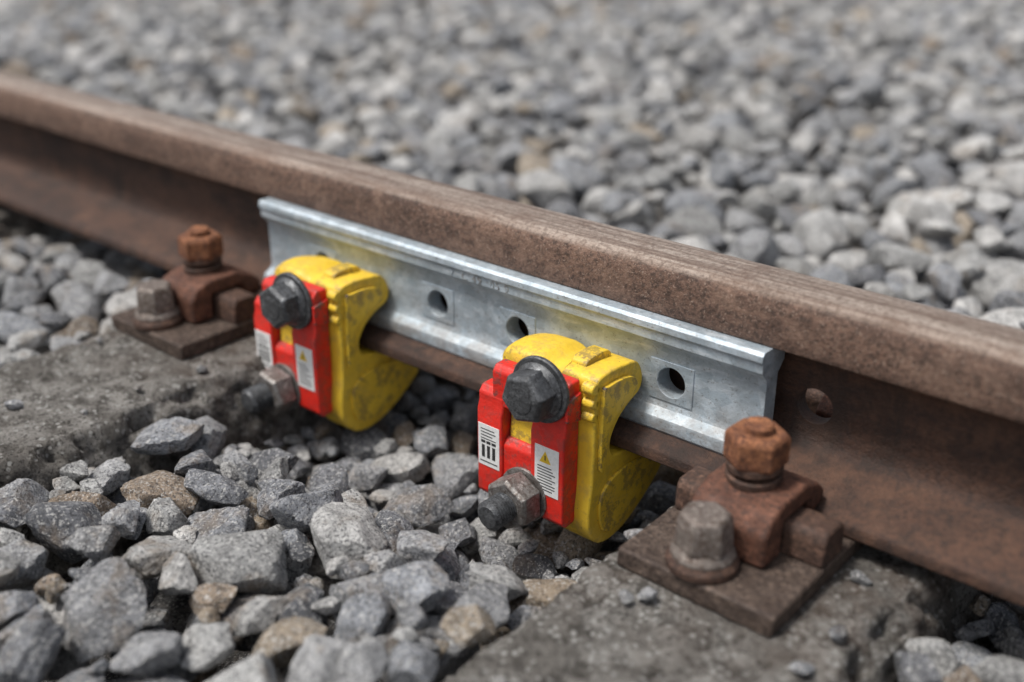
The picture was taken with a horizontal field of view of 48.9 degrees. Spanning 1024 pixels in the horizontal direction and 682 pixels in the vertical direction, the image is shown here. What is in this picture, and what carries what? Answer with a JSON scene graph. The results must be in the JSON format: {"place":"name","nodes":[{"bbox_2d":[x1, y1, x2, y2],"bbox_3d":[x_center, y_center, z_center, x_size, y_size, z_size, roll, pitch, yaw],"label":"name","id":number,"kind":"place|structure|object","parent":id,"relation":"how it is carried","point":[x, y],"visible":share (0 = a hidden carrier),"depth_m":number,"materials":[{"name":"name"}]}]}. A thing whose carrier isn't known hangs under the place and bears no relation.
{"place":"outdoors","nodes":[
{"label":"outdoors","id":0,"kind":"place"},
{"bbox_2d":[0,0,1023,681],"bbox_3d":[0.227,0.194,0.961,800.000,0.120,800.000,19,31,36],"label":"ground","id":1,"kind":"structure","parent":0,"point":[178,607],"depth_m":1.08,"materials":[{"name":"grey gravel"}]},
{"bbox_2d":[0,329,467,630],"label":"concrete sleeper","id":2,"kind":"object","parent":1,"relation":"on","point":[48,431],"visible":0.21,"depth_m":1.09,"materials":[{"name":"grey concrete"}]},
{"bbox_2d":[111,225,259,359],"bbox_3d":[-0.263,-0.102,1.286,0.130,0.107,0.378,19,31,36],"label":"rail fastening","id":3,"kind":"object","parent":2,"relation":"on","point":[201,299],"visible":0.41,"depth_m":1.18,"materials":[{"name":"brown metal"}]},
{"bbox_2d":[0,71,1023,606],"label":"steel rail","id":4,"kind":"object","parent":1,"relation":"on","point":[910,449],"visible":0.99,"depth_m":0.91,"materials":[{"name":"brown metal"}]},
{"bbox_2d":[241,256,418,430],"bbox_3d":[-0.189,-0.002,1.145,0.113,0.173,0.186,19,31,36],"label":"rail clamp","id":5,"kind":"object","parent":4,"relation":"attached to","point":[313,315],"visible":0.98,"depth_m":1.11,"materials":[{"name":"yellow metal"}]},
{"bbox_2d":[259,197,784,455],"bbox_3d":[-0.030,-0.031,1.055,0.603,0.098,0.038,19,31,36],"label":"fishplate","id":6,"kind":"object","parent":4,"relation":"attached to","point":[730,380],"visible":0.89,"depth_m":0.99,"materials":[{"name":"metal"}]},
{"bbox_2d":[478,333,660,542],"bbox_3d":[0.042,0.076,0.964,0.113,0.178,0.186,19,31,36],"label":"rail clamp","id":7,"kind":"object","parent":4,"relation":"attached to","point":[551,407],"visible":0.98,"depth_m":0.93,"materials":[{"name":"yellow metal"}]},
{"bbox_2d":[444,506,1023,681],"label":"concrete sleeper","id":8,"kind":"object","parent":1,"relation":"on","point":[589,626],"visible":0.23,"depth_m":0.76,"materials":[{"name":"grey concrete"}]},
{"bbox_2d":[617,388,864,637],"bbox_3d":[0.245,0.075,0.891,0.130,0.107,0.378,19,31,36],"label":"rail fastening","id":9,"kind":"object","parent":8,"relation":"on","point":[745,534],"visible":0.51,"depth_m":0.79,"materials":[{"name":"brown metal"}]}
]}

